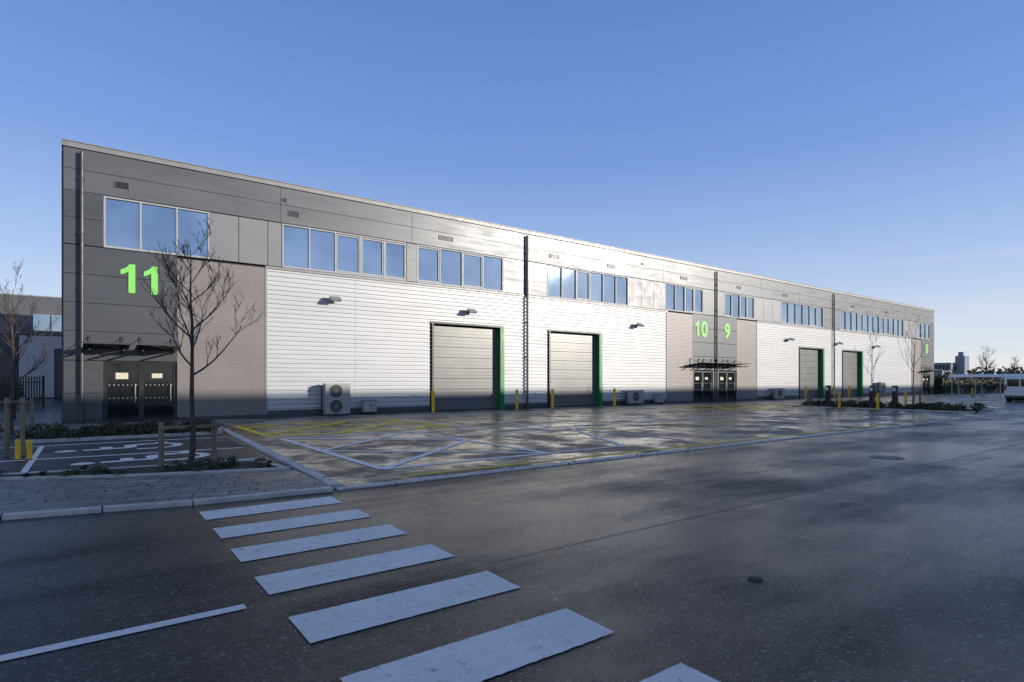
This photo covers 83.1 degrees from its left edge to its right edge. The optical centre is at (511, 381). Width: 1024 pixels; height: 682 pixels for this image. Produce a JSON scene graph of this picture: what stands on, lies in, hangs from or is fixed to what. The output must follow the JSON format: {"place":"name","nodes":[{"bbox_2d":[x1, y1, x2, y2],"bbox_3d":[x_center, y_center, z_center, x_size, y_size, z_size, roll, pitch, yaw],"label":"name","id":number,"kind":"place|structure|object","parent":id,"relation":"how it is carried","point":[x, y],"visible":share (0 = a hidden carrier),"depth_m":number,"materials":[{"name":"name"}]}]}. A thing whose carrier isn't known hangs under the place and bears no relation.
{"place":"outdoors","nodes":[
{"label":"outdoors","id":0,"kind":"place"},
{"bbox_2d":[1,383,24,399],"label":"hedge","id":1,"kind":"object","parent":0,"point":[10,390],"visible":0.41,"depth_m":44.29,"materials":[{"name":"green plant"}]},
{"bbox_2d":[0,293,62,398],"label":"warehouse building","id":2,"kind":"structure","parent":0,"point":[51,370],"depth_m":52.57,"materials":[{"name":"silver metal"}]},
{"bbox_2d":[0,420,198,437],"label":"entrance paving","id":3,"kind":"structure","parent":0,"point":[79,425],"depth_m":20.18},
{"bbox_2d":[0,398,33,432],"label":"tree stake frame","id":4,"kind":"object","parent":3,"relation":"on","point":[31,401],"visible":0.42,"depth_m":16.68,"materials":[{"name":"brown wood"}]},
{"bbox_2d":[0,260,70,434],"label":"bare tree","id":5,"kind":"object","parent":3,"relation":"on","point":[12,384],"visible":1,"depth_m":16.55,"materials":[{"name":"brown plant"}]},
{"bbox_2d":[0,470,331,517],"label":"footway","id":6,"kind":"structure","parent":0,"point":[85,492],"depth_m":8.31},
{"bbox_2d":[0,392,1003,469],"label":"side road","id":7,"kind":"structure","parent":0,"point":[50,412],"depth_m":26.96,"materials":[{"name":"asphalt"}]},
{"bbox_2d":[0,375,44,406],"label":"metal fence","id":8,"kind":"object","parent":7,"relation":"on","point":[36,382],"visible":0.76,"depth_m":35.31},
{"bbox_2d":[0,309,48,417],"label":"bare tree","id":9,"kind":"object","parent":7,"relation":"on","point":[14,395],"visible":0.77,"depth_m":25.18,"materials":[{"name":"brown plant"}]},
{"bbox_2d":[10,418,226,443],"bbox_3d":[-11.334,1.387,17.034,5.364,0.467,2.763,0,0,-36],"label":"planting bed","id":10,"kind":"object","parent":7,"relation":"on","point":[56,431],"visible":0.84,"depth_m":16.28,"materials":[{"name":"plant"}]},
{"bbox_2d":[0,434,266,472],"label":"disabled parking bays","id":11,"kind":"object","parent":7,"relation":"on","point":[63,463],"visible":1,"depth_m":12.72,"materials":[{"name":"asphalt"}]},
{"bbox_2d":[3,398,24,456],"bbox_3d":[-10.527,0.975,12.219,0.350,1.250,0.140,0,0,-36],"label":"tree stake frame","id":12,"kind":"object","parent":11,"relation":"on","point":[7,402],"visible":0.94,"depth_m":12.18,"materials":[{"name":"brown wood"}]},
{"bbox_2d":[14,439,21,459],"bbox_3d":[-9.977,1.390,11.656,0.124,0.420,0.124,0,0,-36],"label":"safety bollard","id":13,"kind":"object","parent":11,"relation":"on","point":[18,449],"visible":0.96,"depth_m":11.63,"materials":[{"name":"yellow metal"}]},
{"bbox_2d":[26,440,32,460],"bbox_3d":[-9.735,1.390,11.647,0.124,0.420,0.124,0,0,-36],"label":"safety bollard","id":14,"kind":"object","parent":11,"relation":"on","point":[29,449],"visible":0.94,"depth_m":11.61,"materials":[{"name":"yellow metal"}]},
{"bbox_2d":[55,441,182,452],"bbox_3d":[-9.138,1.587,13.735,1.406,0.005,2.562,0,0,28],"label":"disabled bay symbol","id":15,"kind":"object","parent":11,"relation":"on","point":[134,445],"visible":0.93,"depth_m":13.81,"materials":[{"name":"white paint"}]},
{"bbox_2d":[0,437,256,471],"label":"parking bay marking","id":16,"kind":"object","parent":11,"relation":"on","point":[27,466],"visible":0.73,"depth_m":12.49,"materials":[{"name":"white paint"}]},
{"bbox_2d":[70,451,209,464],"bbox_3d":[-7.362,1.587,11.759,1.336,0.005,2.434,0,0,28],"label":"disabled bay symbol","id":17,"kind":"object","parent":11,"relation":"on","point":[149,457],"visible":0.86,"depth_m":11.83,"materials":[{"name":"white paint"}]},
{"bbox_2d":[0,455,289,479],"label":"planting bed","id":18,"kind":"object","parent":11,"relation":"on","point":[231,465],"visible":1,"depth_m":9.78,"materials":[{"name":"plant"}]},
{"bbox_2d":[158,421,217,466],"bbox_3d":[-5.911,1.170,10.547,0.950,0.860,0.140,0,0,-36],"label":"tree stake frame","id":19,"kind":"object","parent":18,"relation":"in","point":[213,425],"visible":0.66,"depth_m":10.44,"materials":[{"name":"brown wood"}]},
{"bbox_2d":[138,218,266,465],"bbox_3d":[-5.862,-0.695,10.627,2.044,4.590,2.278,0,0,8],"label":"bare tree","id":20,"kind":"object","parent":18,"relation":"in","point":[192,449],"visible":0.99,"depth_m":10.45,"materials":[{"name":"brown plant"}]},
{"bbox_2d":[0,486,332,519],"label":"footway kerb","id":21,"kind":"structure","parent":7,"relation":"on","point":[95,509],"depth_m":7.29,"materials":[{"name":"concrete"}]},
{"bbox_2d":[219,427,342,487],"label":"edging kerb","id":22,"kind":"structure","parent":7,"relation":"on","point":[295,465],"depth_m":11.28,"materials":[{"name":"concrete"}]},
{"bbox_2d":[64,195,932,420],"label":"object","id":23,"kind":"object","parent":7,"relation":"on","point":[239,263],"visible":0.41,"depth_m":29.87,"materials":[{"name":"metal"}]},
{"bbox_2d":[62,151,63,422],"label":"end wall panels","id":24,"kind":"object","parent":23,"relation":"attached to","point":[62,286],"visible":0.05,"depth_m":20.99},
{"bbox_2d":[430,321,503,411],"bbox_3d":[-2.448,-0.756,31.322,4.680,4.687,0.455,0,0,-36],"label":"shutter frame","id":25,"kind":"object","parent":23,"relation":"attached to","point":[500,368],"visible":0.8,"depth_m":32.38,"materials":[{"name":"metal"}]},
{"bbox_2d":[434,325,496,410],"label":"shutter slats","id":26,"kind":"object","parent":25,"relation":"in","point":[471,394],"visible":0.91,"depth_m":31.39,"materials":[{"name":"metal"}]},
{"bbox_2d":[61,139,934,311],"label":"roof parapet","id":27,"kind":"structure","parent":23,"relation":"on","point":[130,155],"depth_m":28.25,"materials":[{"name":"metal"}]},
{"bbox_2d":[63,146,933,423],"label":"facade panels","id":28,"kind":"object","parent":23,"relation":"attached to","point":[230,381],"visible":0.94,"depth_m":24.72,"materials":[{"name":"grey metal"}]},
{"bbox_2d":[79,151,84,423],"bbox_3d":[-15.756,-3.405,21.145,0.180,9.990,0.259,0,0,-36],"label":"downpipe","id":29,"kind":"object","parent":28,"relation":"attached to","point":[81,234],"visible":0.93,"depth_m":21.10,"materials":[{"name":"grey metal"}]},
{"bbox_2d":[115,181,128,189],"bbox_3d":[-14.839,-7.450,21.975,0.460,0.240,0.070,0,0,-36],"label":"louvre vent","id":30,"kind":"object","parent":28,"relation":"attached to","point":[122,185],"visible":1,"depth_m":21.96,"materials":[{"name":"black metal"}]},
{"bbox_2d":[120,264,134,292],"bbox_3d":[-14.684,-3.930,22.075,0.470,1.100,0.024,0,0,-36],"label":"unit number sign","id":31,"kind":"object","parent":28,"relation":"attached to","point":[130,269],"visible":1,"depth_m":22.11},
{"bbox_2d":[83,335,181,354],"bbox_3d":[-14.201,-1.375,21.655,3.050,0.650,1.280,0,0,-36],"label":"entrance canopy","id":32,"kind":"object","parent":28,"relation":"attached to","point":[89,345],"visible":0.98,"depth_m":21.56,"materials":[{"name":"black metal"}]},
{"bbox_2d":[104,361,175,421],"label":"entrance doors","id":33,"kind":"structure","parent":28,"relation":"attached to","point":[139,391],"depth_m":22.39,"materials":[{"name":"black metal"}]},
{"bbox_2d":[144,266,157,294],"bbox_3d":[-14.087,-3.930,22.513,0.470,1.100,0.024,0,0,-36],"label":"unit number sign","id":34,"kind":"object","parent":28,"relation":"attached to","point":[154,277],"visible":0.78,"depth_m":22.56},
{"bbox_2d":[104,196,209,259],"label":"window frames","id":35,"kind":"structure","parent":28,"relation":"attached to","point":[140,249],"depth_m":22.42,"materials":[{"name":"metal"}]},
{"bbox_2d":[106,198,207,256],"bbox_3d":[-13.909,-5.985,22.752,3.560,1.930,0.012,0,0,-36],"label":"window glass","id":36,"kind":"object","parent":35,"relation":"in","point":[123,223],"visible":0.93,"depth_m":22.64,"materials":[{"name":"glass"}]},
{"bbox_2d":[281,223,406,280],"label":"window frames","id":37,"kind":"structure","parent":28,"relation":"attached to","point":[360,256],"depth_m":27.44,"materials":[{"name":"metal"}]},
{"bbox_2d":[284,226,403,278],"bbox_3d":[-7.759,-5.985,27.268,5.980,1.930,0.017,0,0,-36],"label":"window glass","id":38,"kind":"object","parent":37,"relation":"in","point":[296,248],"visible":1,"depth_m":27.01,"materials":[{"name":"glass"}]},
{"bbox_2d":[267,269,429,410],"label":"ribbed cladding","id":39,"kind":"structure","parent":28,"relation":"attached to","point":[311,339],"depth_m":27.19,"materials":[{"name":"silver metal"}]},
{"bbox_2d":[416,244,502,291],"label":"window frames","id":40,"kind":"structure","parent":28,"relation":"attached to","point":[462,269],"depth_m":30.93,"materials":[{"name":"metal"}]},
{"bbox_2d":[419,246,501,289],"bbox_3d":[-2.707,-5.985,30.982,5.380,1.930,0.015,0,0,-36],"label":"window glass","id":41,"kind":"object","parent":40,"relation":"in","point":[450,267],"visible":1,"depth_m":30.87,"materials":[{"name":"glass"}]},
{"bbox_2d":[430,286,503,325],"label":"ribbed cladding","id":42,"kind":"structure","parent":28,"relation":"attached to","point":[449,305],"depth_m":31.08,"materials":[{"name":"silver metal"}]},
{"bbox_2d":[504,294,546,403],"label":"ribbed cladding","id":43,"kind":"structure","parent":28,"relation":"attached to","point":[514,343],"depth_m":33.43,"materials":[{"name":"silver metal"}]},
{"bbox_2d":[525,236,528,408],"bbox_3d":[0.894,-3.405,33.377,0.180,9.990,0.259,0,0,-36],"label":"downpipe","id":44,"kind":"object","parent":28,"relation":"attached to","point":[526,322],"visible":1,"depth_m":33.32,"materials":[{"name":"grey metal"}]},
{"bbox_2d":[547,299,601,332],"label":"ribbed cladding","id":45,"kind":"structure","parent":28,"relation":"attached to","point":[573,316],"depth_m":35.72,"materials":[{"name":"silver metal"}]},
{"bbox_2d":[547,265,628,305],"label":"window frames","id":46,"kind":"structure","parent":28,"relation":"attached to","point":[581,299],"depth_m":36.46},
{"bbox_2d":[548,266,626,304],"bbox_3d":[4.892,-5.985,36.559,7.032,1.930,0.014,0,0,-36],"label":"window glass","id":47,"kind":"object","parent":46,"relation":"in","point":[554,282],"visible":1,"depth_m":36.37,"materials":[{"name":"glass"}]},
{"bbox_2d":[602,305,666,400],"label":"ribbed cladding","id":48,"kind":"structure","parent":28,"relation":"attached to","point":[634,358],"depth_m":38.90,"materials":[{"name":"silver metal"}]},
{"bbox_2d":[665,283,703,314],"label":"window frames","id":49,"kind":"structure","parent":28,"relation":"attached to","point":[685,311],"depth_m":42.21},
{"bbox_2d":[666,284,701,311],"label":"window glass","id":50,"kind":"object","parent":49,"relation":"in","point":[680,298],"visible":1,"depth_m":42.10,"materials":[{"name":"glass"}]},
{"bbox_2d":[694,371,711,401],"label":"entrance doors","id":51,"kind":"structure","parent":28,"relation":"attached to","point":[702,386],"depth_m":43.51,"materials":[{"name":"glass"}]},
{"bbox_2d":[689,358,725,366],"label":"entrance canopy","id":52,"kind":"object","parent":28,"relation":"attached to","point":[711,364],"visible":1,"depth_m":42.59,"materials":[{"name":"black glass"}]},
{"bbox_2d":[715,271,718,401],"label":"downpipe","id":53,"kind":"object","parent":28,"relation":"attached to","point":[716,336],"visible":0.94,"depth_m":44.22,"materials":[{"name":"grey metal"}]},
{"bbox_2d":[719,371,734,400],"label":"entrance doors","id":54,"kind":"structure","parent":28,"relation":"attached to","point":[726,386],"depth_m":45.35,"materials":[{"name":"glass"}]},
{"bbox_2d":[715,359,750,367],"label":"entrance canopy","id":55,"kind":"object","parent":28,"relation":"attached to","point":[729,364],"visible":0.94,"depth_m":44.60,"materials":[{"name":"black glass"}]},
{"bbox_2d":[724,292,754,319],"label":"window frames","id":56,"kind":"structure","parent":28,"relation":"attached to","point":[739,317],"depth_m":46.30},
{"bbox_2d":[725,293,752,317],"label":"window glass","id":57,"kind":"object","parent":56,"relation":"in","point":[736,306],"visible":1,"depth_m":46.31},
{"bbox_2d":[757,322,798,396],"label":"ribbed cladding","id":58,"kind":"structure","parent":28,"relation":"attached to","point":[777,359],"depth_m":49.65,"materials":[{"name":"silver metal"}]},
{"bbox_2d":[781,301,823,327],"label":"window frames","id":59,"kind":"structure","parent":28,"relation":"attached to","point":[815,325],"depth_m":52.63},
{"bbox_2d":[781,302,821,326],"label":"window glass","id":60,"kind":"object","parent":59,"relation":"in","point":[784,313],"visible":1,"depth_m":52.08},
{"bbox_2d":[798,327,823,347],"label":"ribbed cladding","id":61,"kind":"structure","parent":28,"relation":"attached to","point":[811,337],"depth_m":53.12,"materials":[{"name":"silver metal"}]},
{"bbox_2d":[824,329,841,393],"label":"ribbed cladding","id":62,"kind":"structure","parent":28,"relation":"attached to","point":[829,353],"depth_m":55.64,"materials":[{"name":"silver metal"}]},
{"bbox_2d":[833,294,835,396],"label":"downpipe","id":63,"kind":"object","parent":28,"relation":"attached to","point":[834,340],"visible":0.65,"depth_m":55.42,"materials":[{"name":"grey metal"}]},
{"bbox_2d":[842,331,862,350],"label":"ribbed cladding","id":64,"kind":"structure","parent":28,"relation":"attached to","point":[851,340],"depth_m":58.06,"materials":[{"name":"silver metal"}]},
{"bbox_2d":[840,310,903,336],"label":"window frames","id":65,"kind":"structure","parent":28,"relation":"attached to","point":[884,318],"depth_m":61.74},
{"bbox_2d":[840,311,901,335],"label":"window glass","id":66,"kind":"object","parent":65,"relation":"in","point":[854,321],"visible":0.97,"depth_m":60.18,"materials":[{"name":"glass"}]},
{"bbox_2d":[863,334,911,393],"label":"ribbed cladding","id":67,"kind":"structure","parent":28,"relation":"attached to","point":[893,366],"depth_m":63.06,"materials":[{"name":"silver metal"}]},
{"bbox_2d":[916,322,929,339],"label":"window frames","id":68,"kind":"structure","parent":28,"relation":"attached to","point":[920,323],"depth_m":69.02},
{"bbox_2d":[917,323,928,338],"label":"window glass","id":69,"kind":"object","parent":68,"relation":"in","point":[923,329],"visible":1,"depth_m":69.18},
{"bbox_2d":[922,375,929,393],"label":"entrance doors","id":70,"kind":"structure","parent":28,"relation":"attached to","point":[926,384],"depth_m":69.88,"materials":[{"name":"black metal"}]},
{"bbox_2d":[547,329,602,407],"bbox_3d":[3.846,-0.756,35.946,4.560,4.687,0.455,0,0,-36],"label":"shutter frame","id":71,"kind":"object","parent":23,"relation":"attached to","point":[599,369],"visible":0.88,"depth_m":37.01,"materials":[{"name":"metal"}]},
{"bbox_2d":[550,333,595,406],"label":"shutter slats","id":72,"kind":"object","parent":71,"relation":"in","point":[572,376],"visible":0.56,"depth_m":36.07,"materials":[{"name":"metal"}]},
{"bbox_2d":[934,374,1003,393],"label":"hedge","id":73,"kind":"object","parent":7,"relation":"on","point":[942,384],"visible":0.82,"depth_m":75.61,"materials":[{"name":"green plant"}]},
{"bbox_2d":[978,346,997,373],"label":"bare tree","id":74,"kind":"object","parent":7,"relation":"on","point":[987,362],"visible":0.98,"depth_m":149.74,"materials":[{"name":"brown plant"}]},
{"bbox_2d":[0,413,1023,681],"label":"road","id":75,"kind":"structure","parent":0,"point":[910,573],"depth_m":4.88,"materials":[{"name":"asphalt"}]},
{"bbox_2d":[0,604,245,661],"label":"road marking","id":76,"kind":"object","parent":75,"relation":"on","point":[18,654],"visible":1,"depth_m":3.65,"materials":[{"name":"white paint"}]},
{"bbox_2d":[199,496,719,681],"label":"zebra crossing","id":77,"kind":"object","parent":75,"relation":"on","point":[483,656],"visible":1,"depth_m":4.01,"materials":[{"name":"white paint"}]},
{"bbox_2d":[334,411,1023,490],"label":"flush kerb","id":78,"kind":"structure","parent":75,"relation":"on","point":[359,486],"depth_m":11.55,"materials":[{"name":"concrete"}]},
{"bbox_2d":[494,443,1020,561],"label":"road joint","id":79,"kind":"object","parent":75,"relation":"on","point":[713,512],"visible":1,"depth_m":6.81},
{"bbox_2d":[869,455,904,459],"bbox_3d":[7.861,1.600,12.102,0.640,0.020,0.640,0,0,-36],"label":"manhole cover","id":80,"kind":"object","parent":75,"relation":"on","point":[886,457],"visible":0.98,"depth_m":12.05,"materials":[{"name":"grey metal"}]},
{"bbox_2d":[0,0,1023,373],"label":"sky","id":81,"kind":"structure","parent":0,"point":[869,148],"materials":[{"name":"blue"}]},
{"bbox_2d":[205,394,969,425],"bbox_3d":[20.887,1.588,45.990,80.880,0.001,4.400,0,0,-36],"label":"concrete apron","id":82,"kind":"object","parent":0,"point":[259,421],"visible":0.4,"depth_m":29.24,"materials":[{"name":"concrete"}]},
{"bbox_2d":[319,383,349,415],"bbox_3d":[-8.145,0.830,26.493,1.260,1.460,0.705,0,0,-36],"label":"air conditioning unit","id":83,"kind":"object","parent":82,"relation":"on","point":[336,398],"visible":1,"depth_m":26.19,"materials":[{"name":"grey metal"}]},
{"bbox_2d":[361,400,376,414],"bbox_3d":[-6.795,1.244,27.425,0.660,0.688,0.390,0,0,-36],"label":"air conditioning unit","id":84,"kind":"object","parent":82,"relation":"on","point":[369,406],"visible":1,"depth_m":27.29,"materials":[{"name":"grey metal"}]},
{"bbox_2d":[622,390,643,404],"bbox_3d":[8.035,1.065,38.377,1.410,0.930,0.703,0,0,-36],"label":"air conditioning unit","id":85,"kind":"object","parent":82,"relation":"on","point":[634,396],"visible":1,"depth_m":38.04,"materials":[{"name":"grey metal"}]},
{"bbox_2d":[654,394,663,403],"bbox_3d":[10.170,1.244,39.887,0.660,0.688,0.390,0,0,-36],"label":"electrical cabinet","id":86,"kind":"object","parent":82,"relation":"on","point":[658,398],"visible":0.92,"depth_m":39.75,"materials":[{"name":"grey metal"}]},
{"bbox_2d":[771,388,784,398],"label":"air conditioning unit","id":87,"kind":"object","parent":82,"relation":"on","point":[778,393],"visible":1,"depth_m":48.59,"materials":[{"name":"grey metal"}]},
{"bbox_2d":[799,347,824,398],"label":"shutter frame","id":88,"kind":"object","parent":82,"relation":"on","point":[821,391],"visible":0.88,"depth_m":54.49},
{"bbox_2d":[800,349,818,398],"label":"shutter slats","id":89,"kind":"object","parent":88,"relation":"in","point":[810,380],"visible":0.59,"depth_m":53.56,"materials":[{"name":"metal"}]},
{"bbox_2d":[842,350,862,396],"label":"shutter frame","id":90,"kind":"object","parent":82,"relation":"on","point":[860,376],"visible":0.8,"depth_m":59.27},
{"bbox_2d":[843,352,857,396],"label":"shutter slats","id":91,"kind":"object","parent":90,"relation":"in","point":[850,372],"visible":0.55,"depth_m":58.47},
{"bbox_2d":[876,382,885,395],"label":"air conditioning unit","id":92,"kind":"object","parent":82,"relation":"on","point":[881,386],"visible":0.95,"depth_m":60.71,"materials":[{"name":"grey metal"}]},
{"bbox_2d":[220,395,1023,485],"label":"forecourt","id":93,"kind":"structure","parent":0,"point":[344,472],"depth_m":17.56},
{"bbox_2d":[233,419,453,436],"bbox_3d":[-5.919,1.585,20.220,6.240,0.005,5.040,0,0,-36],"label":"yellow hatched marking","id":94,"kind":"object","parent":93,"relation":"on","point":[268,435],"visible":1,"depth_m":19.34,"materials":[{"name":"paint"}]},
{"bbox_2d":[280,431,549,468],"bbox_3d":[-2.777,1.585,14.338,4.070,0.004,6.970,0,0,-36],"label":"hatched bay marking","id":95,"kind":"object","parent":93,"relation":"on","point":[327,450],"visible":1,"depth_m":13.00,"materials":[{"name":"white paint"}]},
{"bbox_2d":[271,397,1003,437],"bbox_3d":[24.566,1.599,39.183,77.990,0.022,0.170,0,0,-36],"label":"drainage channel","id":96,"kind":"object","parent":93,"relation":"on","point":[545,422],"visible":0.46,"depth_m":21.14,"materials":[{"name":"concrete"}]},
{"bbox_2d":[405,415,975,475],"bbox_3d":[8.991,1.587,20.108,29.700,0.001,4.175,0,0,-36],"label":"yellow line marking","id":97,"kind":"object","parent":93,"relation":"on","point":[644,450],"visible":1,"depth_m":13.81,"materials":[{"name":"paint"}]},
{"bbox_2d":[403,396,1023,452],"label":"parking bay marking","id":98,"kind":"object","parent":93,"relation":"on","point":[637,426],"visible":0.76,"depth_m":20.20,"materials":[{"name":"white paint"}]},
{"bbox_2d":[675,404,810,410],"bbox_3d":[15.046,1.585,35.682,9.760,0.005,4.960,0,0,-36],"label":"yellow hatched marking","id":99,"kind":"object","parent":93,"relation":"on","point":[748,405],"visible":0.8,"depth_m":34.70,"materials":[{"name":"paint"}]},
{"bbox_2d":[792,399,992,412],"bbox_3d":[21.439,1.349,33.195,3.979,0.542,9.425,0,0,-36],"label":"planting bed","id":100,"kind":"object","parent":93,"relation":"on","point":[922,407],"visible":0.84,"depth_m":31.70,"materials":[{"name":"plant"}]},
{"bbox_2d":[824,385,832,406],"bbox_3d":[18.856,0.900,34.448,0.419,1.300,0.320,0,0,-36],"label":"ev charging post","id":101,"kind":"object","parent":100,"relation":"on","point":[827,394],"visible":0.96,"depth_m":34.35,"materials":[{"name":"black metal"}]},
{"bbox_2d":[854,328,883,385],"bbox_3d":[20.754,-0.819,33.752,1.578,4.838,1.299,0,0,15],"label":"bare tree","id":102,"kind":"object","parent":100,"relation":"in","point":[872,347],"visible":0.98,"depth_m":33.46,"materials":[{"name":"brown plant"}]},
{"bbox_2d":[869,386,874,407],"bbox_3d":[20.277,0.900,32.514,0.419,1.300,0.320,0,0,-36],"label":"ev charging post","id":103,"kind":"object","parent":100,"relation":"on","point":[871,396],"visible":0.93,"depth_m":32.42,"materials":[{"name":"black metal"}]},
{"bbox_2d":[890,386,898,408],"bbox_3d":[21.191,0.900,31.945,0.419,1.300,0.320,0,0,-36],"label":"ev charging post","id":104,"kind":"object","parent":100,"relation":"on","point":[895,397],"visible":0.91,"depth_m":31.85,"materials":[{"name":"black metal"}]},
{"bbox_2d":[896,313,929,403],"bbox_3d":[22.696,-1.163,32.841,1.297,5.526,1.864,0,0,10],"label":"bare tree","id":105,"kind":"object","parent":100,"relation":"in","point":[914,353],"visible":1,"depth_m":32.69,"materials":[{"name":"brown plant"}]},
{"bbox_2d":[948,374,1023,396],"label":"cycle shelter","id":106,"kind":"object","parent":93,"relation":"on","point":[977,375],"visible":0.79,"depth_m":58.92,"materials":[{"name":"metal"}]},
{"bbox_2d":[1004,376,1023,401],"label":"parked van","id":107,"kind":"object","parent":93,"relation":"on","point":[1013,386],"visible":0.94,"depth_m":44.12,"materials":[{"name":"paint"}]},
{"bbox_2d":[934,352,968,375],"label":"distant tower building","id":108,"kind":"structure","parent":0,"point":[961,363],"depth_m":294.17,"materials":[{"name":"grey concrete"}]},
{"label":"ground","id":109,"kind":"structure","parent":0,"visible":0},
{"bbox_2d":[933,366,1023,377],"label":"distant trees","id":110,"kind":"object","parent":109,"relation":"on","point":[999,371],"visible":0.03,"depth_m":159.73,"materials":[{"name":"green plant"}]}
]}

